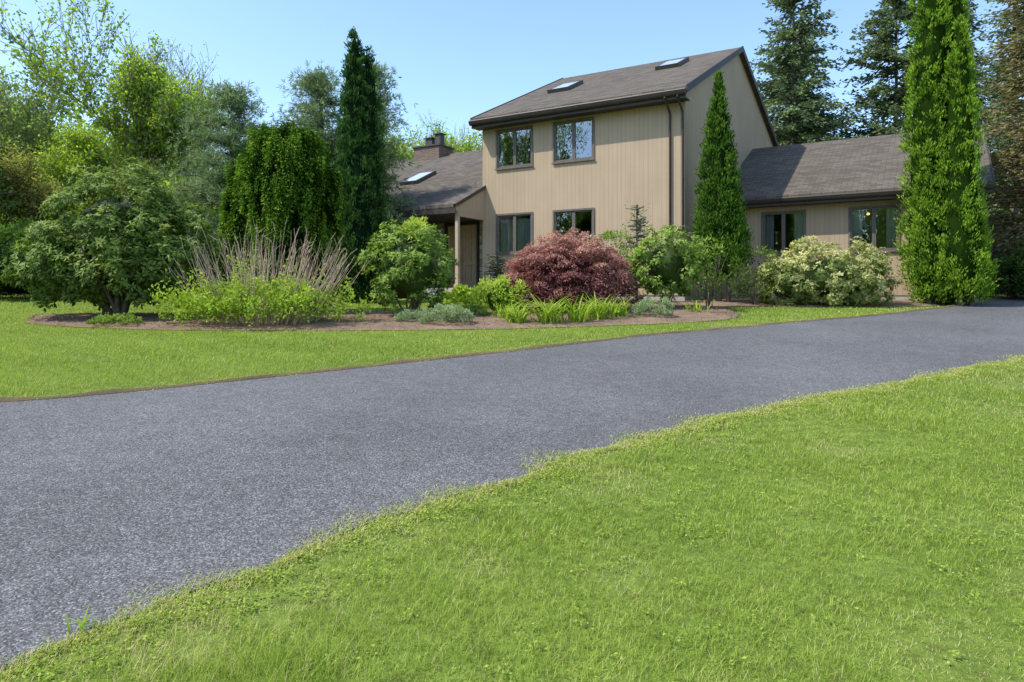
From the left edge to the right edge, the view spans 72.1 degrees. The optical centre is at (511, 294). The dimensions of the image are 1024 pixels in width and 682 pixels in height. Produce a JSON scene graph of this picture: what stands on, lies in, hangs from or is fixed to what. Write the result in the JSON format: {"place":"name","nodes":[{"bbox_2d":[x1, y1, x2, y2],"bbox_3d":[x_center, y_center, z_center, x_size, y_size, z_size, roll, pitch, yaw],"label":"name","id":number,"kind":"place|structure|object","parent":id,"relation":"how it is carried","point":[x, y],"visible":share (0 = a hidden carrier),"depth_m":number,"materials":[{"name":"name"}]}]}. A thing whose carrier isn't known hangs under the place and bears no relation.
{"place":"outdoors","nodes":[
{"label":"outdoors","id":0,"kind":"place"},
{"bbox_2d":[0,297,1023,668],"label":"driveway","id":1,"kind":"structure","parent":0,"point":[110,501],"depth_m":5.59,"materials":[{"name":"grey asphalt"}]},
{"bbox_2d":[65,606,96,632],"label":"weed plant","id":2,"kind":"object","parent":1,"relation":"on","point":[81,625],"visible":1,"depth_m":2.73,"materials":[{"name":"green plant"}]},
{"bbox_2d":[0,294,1023,681],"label":"ground","id":3,"kind":"structure","parent":0,"point":[964,667],"depth_m":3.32,"materials":[{"name":"green plant"}]},
{"bbox_2d":[0,144,23,241],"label":"deciduous tree","id":4,"kind":"object","parent":3,"relation":"on","point":[1,191],"visible":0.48,"depth_m":22.05,"materials":[{"name":"green plant"}]},
{"bbox_2d":[0,183,28,293],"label":"yellow green shrub","id":5,"kind":"object","parent":3,"relation":"on","point":[6,223],"visible":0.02,"depth_m":27.83,"materials":[{"name":"green plant"}]},
{"bbox_2d":[1,156,42,220],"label":"deciduous tree","id":6,"kind":"object","parent":3,"relation":"on","point":[18,194],"visible":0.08,"depth_m":24.51,"materials":[{"name":"green plant"}]},
{"bbox_2d":[0,215,86,299],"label":"hedge shrub","id":7,"kind":"object","parent":3,"relation":"on","point":[16,230],"visible":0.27,"depth_m":19.70,"materials":[{"name":"green plant"}]},
{"bbox_2d":[0,57,86,294],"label":"deciduous tree","id":8,"kind":"object","parent":3,"relation":"on","point":[21,119],"visible":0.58,"depth_m":30.98,"materials":[{"name":"green plant"}]},
{"bbox_2d":[0,135,93,295],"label":"budding tree","id":9,"kind":"object","parent":3,"relation":"on","point":[31,200],"visible":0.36,"depth_m":24.41,"materials":[{"name":"green plant"}]},
{"bbox_2d":[20,114,175,191],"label":"deciduous tree","id":10,"kind":"object","parent":3,"relation":"on","point":[81,144],"visible":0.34,"depth_m":29.68,"materials":[{"name":"green plant"}]},
{"bbox_2d":[65,154,168,208],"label":"budding tree","id":11,"kind":"object","parent":3,"relation":"on","point":[124,179],"visible":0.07,"depth_m":25.17,"materials":[{"name":"green plant"}]},
{"bbox_2d":[0,0,238,187],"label":"deciduous tree","id":12,"kind":"object","parent":3,"relation":"on","point":[150,92],"visible":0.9,"depth_m":26.48,"materials":[{"name":"green plant"}]},
{"bbox_2d":[93,169,214,213],"bbox_3d":[-15.989,-2.745,30.942,7.218,5.840,6.281,0,0,37],"label":"yellow green shrub","id":13,"kind":"object","parent":3,"relation":"on","point":[182,179],"visible":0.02,"depth_m":30.13,"materials":[{"name":"green plant"}]},
{"bbox_2d":[114,237,196,297],"bbox_3d":[-11.324,-1.190,21.501,3.590,2.726,4.594,0,0,-25],"label":"hedge shrub","id":14,"kind":"object","parent":3,"relation":"on","point":[139,295],"depth_m":21.45,"materials":[{"name":"green plant"}]},
{"bbox_2d":[104,127,210,207],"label":"deciduous tree","id":15,"kind":"object","parent":3,"relation":"on","point":[172,163],"visible":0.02,"depth_m":37.27,"materials":[{"name":"green plant"}]},
{"bbox_2d":[104,24,227,208],"bbox_3d":[-17.706,-6.486,36.036,6.492,13.306,8.827,0,0,0],"label":"budding tree","id":16,"kind":"object","parent":3,"relation":"on","point":[180,71],"visible":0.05,"depth_m":35.83,"materials":[{"name":"green plant"}]},
{"bbox_2d":[154,185,223,239],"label":"yellow green shrub","id":17,"kind":"object","parent":3,"relation":"on","point":[182,200],"visible":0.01,"depth_m":26.82,"materials":[{"name":"green plant"}]},
{"bbox_2d":[177,238,258,293],"bbox_3d":[-8.594,-0.747,20.585,2.448,1.859,3.132,0,0,41],"label":"hedge shrub","id":18,"kind":"object","parent":3,"relation":"on","point":[216,251],"visible":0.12,"depth_m":19.98,"materials":[{"name":"green plant"}]},
{"bbox_2d":[183,205,271,289],"bbox_3d":[-10.226,-1.579,25.016,4.569,3.470,5.846,0,0,4],"label":"hedge shrub","id":19,"kind":"object","parent":3,"relation":"on","point":[216,211],"visible":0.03,"depth_m":23.76,"materials":[{"name":"green plant"}]},
{"bbox_2d":[151,78,324,283],"bbox_3d":[-8.972,-3.365,22.407,6.128,7.102,6.453,0,0,0],"label":"pine tree","id":20,"kind":"object","parent":3,"relation":"on","point":[214,184],"visible":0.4,"depth_m":21.87,"materials":[{"name":"green plant"}]},
{"bbox_2d":[264,60,388,291],"bbox_3d":[-6.463,-3.809,23.509,5.517,7.968,5.256,0,0,-29],"label":"pine tree","id":21,"kind":"object","parent":3,"relation":"on","point":[316,84],"visible":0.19,"depth_m":23.15,"materials":[{"name":"green plant"}]},
{"bbox_2d":[330,26,391,302],"bbox_3d":[-4.096,-3.468,18.944,1.747,7.563,1.765,0,0,0],"label":"arborvitae tree","id":22,"kind":"object","parent":3,"relation":"on","point":[360,147],"visible":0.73,"depth_m":18.69,"materials":[{"name":"green plant"}]},
{"bbox_2d":[303,61,422,275],"bbox_3d":[-4.608,-3.688,22.481,3.845,7.745,3.670,0,0,-43],"label":"pine tree","id":23,"kind":"object","parent":3,"relation":"on","point":[389,162],"visible":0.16,"depth_m":22.47,"materials":[{"name":"green plant"}]},
{"bbox_2d":[23,302,740,330],"bbox_3d":[-2.255,0.407,14.873,15.016,0.483,5.484,0,0,-16],"label":"mulch bed","id":24,"kind":"object","parent":3,"relation":"on","point":[375,320],"visible":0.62,"depth_m":13.57,"materials":[{"name":"brown soil"}]},
{"bbox_2d":[0,156,217,314],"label":"rhododendron shrub","id":25,"kind":"object","parent":24,"relation":"on","point":[119,244],"visible":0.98,"depth_m":13.89,"materials":[{"name":"green plant"}]},
{"bbox_2d":[85,312,142,324],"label":"groundcover plant","id":26,"kind":"object","parent":24,"relation":"on","point":[105,318],"visible":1,"depth_m":13.10,"materials":[{"name":"green plant"}]},
{"bbox_2d":[148,220,375,325],"bbox_3d":[-4.737,-0.427,13.272,4.210,2.154,2.272,0,0,0],"label":"twiggy shrub","id":27,"kind":"object","parent":24,"relation":"on","point":[279,296],"visible":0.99,"depth_m":13.12,"materials":[{"name":"green plant"}]},
{"bbox_2d":[217,120,347,288],"bbox_3d":[-4.966,-1.655,15.527,2.604,4.394,2.394,0,0,-38],"label":"weeping spruce tree","id":28,"kind":"object","parent":24,"relation":"on","point":[295,194],"visible":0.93,"depth_m":15.06,"materials":[{"name":"green plant"}]},
{"bbox_2d":[354,219,459,313],"bbox_3d":[-2.126,-0.510,14.566,2.092,2.105,1.927,0,0,22],"label":"rhododendron shrub","id":29,"kind":"object","parent":24,"relation":"on","point":[410,271],"visible":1,"depth_m":14.24,"materials":[{"name":"green plant"}]},
{"bbox_2d":[394,309,434,321],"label":"groundcover plant","id":30,"kind":"object","parent":24,"relation":"on","point":[408,315],"visible":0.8,"depth_m":13.56,"materials":[{"name":"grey plant"}]},
{"bbox_2d":[415,303,475,322],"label":"groundcover plant","id":31,"kind":"object","parent":24,"relation":"on","point":[458,311],"visible":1,"depth_m":13.25,"materials":[{"name":"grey plant"}]},
{"bbox_2d":[463,304,488,315],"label":"groundcover plant","id":32,"kind":"object","parent":24,"relation":"on","point":[475,309],"visible":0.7,"depth_m":14.52,"materials":[{"name":"green plant"}]},
{"bbox_2d":[470,273,530,313],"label":"yellow green shrub","id":33,"kind":"object","parent":24,"relation":"on","point":[498,291],"visible":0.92,"depth_m":14.79,"materials":[{"name":"green plant"}]},
{"bbox_2d":[488,298,526,317],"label":"daylily plant","id":34,"kind":"object","parent":24,"relation":"on","point":[502,313],"visible":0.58,"depth_m":14.19,"materials":[{"name":"green plant"}]},
{"bbox_2d":[482,300,541,323],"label":"daylily plant","id":35,"kind":"object","parent":24,"relation":"on","point":[517,317],"visible":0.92,"depth_m":13.51,"materials":[{"name":"green plant"}]},
{"bbox_2d":[513,295,574,323],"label":"daylily plant","id":36,"kind":"object","parent":24,"relation":"on","point":[547,316],"visible":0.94,"depth_m":13.52,"materials":[{"name":"green plant"}]},
{"bbox_2d":[502,227,644,312],"bbox_3d":[1.310,-0.268,16.003,3.435,2.590,2.806,0,0,0],"label":"japanese maple","id":37,"kind":"object","parent":24,"relation":"on","point":[558,273],"visible":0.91,"depth_m":15.31,"materials":[{"name":"red plant"}]},
{"bbox_2d":[557,295,603,322],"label":"daylily plant","id":38,"kind":"object","parent":24,"relation":"on","point":[578,316],"visible":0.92,"depth_m":13.75,"materials":[{"name":"green plant"}]},
{"bbox_2d":[570,291,625,319],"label":"daylily plant","id":39,"kind":"object","parent":24,"relation":"on","point":[597,312],"visible":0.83,"depth_m":14.16,"materials":[{"name":"green plant"}]},
{"bbox_2d":[599,294,633,317],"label":"daylily plant","id":40,"kind":"object","parent":24,"relation":"on","point":[618,312],"visible":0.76,"depth_m":14.57,"materials":[{"name":"green plant"}]},
{"bbox_2d":[617,201,654,302],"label":"dwarf conifer","id":41,"kind":"object","parent":24,"relation":"on","point":[638,223],"visible":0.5,"depth_m":18.27,"materials":[{"name":"green plant"}]},
{"bbox_2d":[632,297,673,316],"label":"groundcover plant","id":42,"kind":"object","parent":24,"relation":"on","point":[642,305],"visible":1,"depth_m":14.61,"materials":[{"name":"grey plant"}]},
{"bbox_2d":[628,224,708,307],"bbox_3d":[3.611,-0.632,16.450,1.901,2.087,1.761,0,0,0],"label":"rhododendron shrub","id":43,"kind":"object","parent":24,"relation":"on","point":[667,270],"visible":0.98,"depth_m":16.06,"materials":[{"name":"green plant"}]},
{"bbox_2d":[684,298,714,311],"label":"daylily plant","id":44,"kind":"object","parent":24,"relation":"on","point":[696,308],"visible":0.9,"depth_m":15.53,"materials":[{"name":"green plant"}]},
{"bbox_2d":[690,235,728,306],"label":"leggy shrub","id":45,"kind":"object","parent":24,"relation":"on","point":[705,287],"visible":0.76,"depth_m":16.93,"materials":[{"name":"green plant"}]},
{"bbox_2d":[326,117,471,159],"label":"deciduous tree","id":46,"kind":"object","parent":3,"relation":"on","point":[406,148],"visible":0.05,"depth_m":40.11,"materials":[{"name":"green plant"}]},
{"bbox_2d":[398,215,430,309],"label":"yellow green shrub","id":47,"kind":"object","parent":3,"relation":"on","point":[420,222],"visible":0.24,"depth_m":16.21,"materials":[{"name":"green plant"}]},
{"bbox_2d":[411,113,482,152],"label":"budding tree","id":48,"kind":"object","parent":3,"relation":"on","point":[445,132],"visible":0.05,"depth_m":43.54,"materials":[{"name":"green plant"}]},
{"bbox_2d":[420,128,482,152],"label":"deciduous tree","id":49,"kind":"object","parent":3,"relation":"on","point":[472,139],"visible":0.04,"depth_m":42.58,"materials":[{"name":"green plant"}]},
{"bbox_2d":[439,283,488,307],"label":"hosta plant","id":50,"kind":"object","parent":3,"relation":"on","point":[459,293],"visible":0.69,"depth_m":17.00,"materials":[{"name":"green plant"}]},
{"bbox_2d":[0,86,1000,294],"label":"woods","id":51,"kind":"object","parent":3,"relation":"on","point":[77,116],"depth_m":53.22,"materials":[{"name":"green plant"}]},
{"bbox_2d":[0,296,1020,401],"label":"soil edge","id":52,"kind":"object","parent":3,"relation":"on","point":[6,399],"visible":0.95,"depth_m":8.94,"materials":[{"name":"brown soil"}]},
{"bbox_2d":[310,46,994,302],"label":"house","id":53,"kind":"structure","parent":3,"relation":"on","point":[592,153],"depth_m":21.83,"materials":[{"name":"beige wood"}]},
{"bbox_2d":[444,221,479,287],"bbox_3d":[-1.711,-1.355,24.336,1.420,2.290,0.170,0,0,31],"label":"door","id":54,"kind":"structure","parent":53,"relation":"in","point":[469,232],"depth_m":24.25,"materials":[{"name":"paint"}]},
{"bbox_2d":[495,125,532,169],"bbox_3d":[0.110,-4.640,22.382,1.400,1.290,0.248,0,0,31],"label":"window","id":55,"kind":"structure","parent":53,"relation":"in","point":[499,135],"depth_m":22.35,"materials":[{"name":"grey glass"}]},
{"bbox_2d":[495,212,532,254],"bbox_3d":[0.110,-1.925,22.382,1.400,1.320,0.248,0,0,31],"label":"window","id":56,"kind":"structure","parent":53,"relation":"in","point":[515,234],"depth_m":22.44,"materials":[{"name":"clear glass"}]},
{"bbox_2d":[552,116,594,163],"bbox_3d":[1.889,-4.640,21.317,1.430,1.290,0.248,0,0,31],"label":"window","id":57,"kind":"structure","parent":53,"relation":"in","point":[556,126],"depth_m":21.29,"materials":[{"name":"grey glass"}]},
{"bbox_2d":[553,207,594,251],"bbox_3d":[1.889,-1.925,21.317,1.430,1.320,0.248,0,0,31],"label":"window","id":58,"kind":"structure","parent":53,"relation":"in","point":[573,211],"depth_m":21.26,"materials":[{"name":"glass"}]},
{"bbox_2d":[760,210,805,254],"bbox_3d":[8.316,-1.885,21.549,1.340,1.340,0.248,0,0,31],"label":"window","id":59,"kind":"structure","parent":53,"relation":"in","point":[767,220],"depth_m":21.55,"materials":[{"name":"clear glass"}]},
{"bbox_2d":[848,204,899,252],"bbox_3d":[10.432,-1.885,20.282,1.370,1.340,0.248,0,0,31],"label":"window","id":60,"kind":"structure","parent":53,"relation":"in","point":[856,214],"depth_m":20.22,"materials":[{"name":"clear glass"}]},
{"bbox_2d":[522,297,949,306],"bbox_3d":[5.375,0.170,19.466,14.133,0.258,3.941,0,0,10],"label":"foundation bed","id":61,"kind":"object","parent":3,"relation":"on","point":[744,302],"visible":0.29,"depth_m":18.06,"materials":[{"name":"brown soil"}]},
{"bbox_2d":[472,247,510,288],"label":"dwarf conifer","id":62,"kind":"object","parent":61,"relation":"on","point":[497,261],"visible":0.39,"depth_m":20.26,"materials":[{"name":"green plant"}]},
{"bbox_2d":[586,228,638,302],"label":"azalea shrub","id":63,"kind":"object","parent":61,"relation":"on","point":[609,233],"visible":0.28,"depth_m":18.27,"materials":[{"name":"green plant"}]},
{"bbox_2d":[687,70,753,301],"bbox_3d":[5.566,-2.844,18.750,1.733,6.344,1.636,0,0,24],"label":"arborvitae tree","id":64,"kind":"object","parent":61,"relation":"on","point":[720,208],"visible":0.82,"depth_m":18.42,"materials":[{"name":"green plant"}]},
{"bbox_2d":[725,244,782,304],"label":"leggy shrub","id":65,"kind":"object","parent":61,"relation":"on","point":[753,299],"visible":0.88,"depth_m":17.86,"materials":[{"name":"green plant"}]},
{"bbox_2d":[753,235,902,305],"bbox_3d":[8.009,-0.608,18.018,3.605,1.839,2.126,0,0,0],"label":"pieris shrub","id":66,"kind":"object","parent":61,"relation":"on","point":[842,280],"visible":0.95,"depth_m":17.51,"materials":[{"name":"green plant"}]},
{"bbox_2d":[892,0,1000,305],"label":"arborvitae tree","id":67,"kind":"object","parent":61,"relation":"on","point":[947,253],"visible":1,"depth_m":17.84,"materials":[{"name":"green plant"}]},
{"bbox_2d":[749,0,866,250],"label":"spruce tree","id":68,"kind":"object","parent":3,"relation":"on","point":[795,112],"visible":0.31,"depth_m":37.39,"materials":[{"name":"green plant"}]},
{"bbox_2d":[771,52,855,145],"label":"spruce tree","id":69,"kind":"object","parent":3,"relation":"on","point":[817,87],"visible":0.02,"depth_m":43.07,"materials":[{"name":"green plant"}]},
{"bbox_2d":[829,0,1008,258],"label":"spruce tree","id":70,"kind":"object","parent":3,"relation":"on","point":[887,104],"visible":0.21,"depth_m":36.62,"materials":[{"name":"green plant"}]},
{"bbox_2d":[945,0,1000,293],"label":"spruce tree","id":71,"kind":"object","parent":3,"relation":"on","point":[971,17],"visible":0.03,"depth_m":38.29,"materials":[{"name":"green plant"}]},
{"bbox_2d":[972,0,1023,295],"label":"cedar tree","id":72,"kind":"object","parent":3,"relation":"on","point":[1006,34],"visible":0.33,"depth_m":25.52,"materials":[{"name":"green plant"}]},
{"bbox_2d":[973,58,1023,294],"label":"spruce tree","id":73,"kind":"object","parent":3,"relation":"on","point":[994,95],"visible":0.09,"depth_m":31.95,"materials":[{"name":"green plant"}]},
{"bbox_2d":[976,0,1023,295],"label":"cedar tree","id":74,"kind":"object","parent":3,"relation":"on","point":[1006,224],"visible":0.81,"depth_m":21.70,"materials":[{"name":"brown plant"}]},
{"bbox_2d":[994,245,1023,297],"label":"hedge shrub","id":75,"kind":"object","parent":3,"relation":"on","point":[1015,273],"visible":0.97,"depth_m":20.33,"materials":[{"name":"green plant"}]},
{"bbox_2d":[0,0,1023,170],"label":"sky","id":76,"kind":"structure","parent":0,"point":[460,60],"materials":[{"name":"blue"}]}
]}

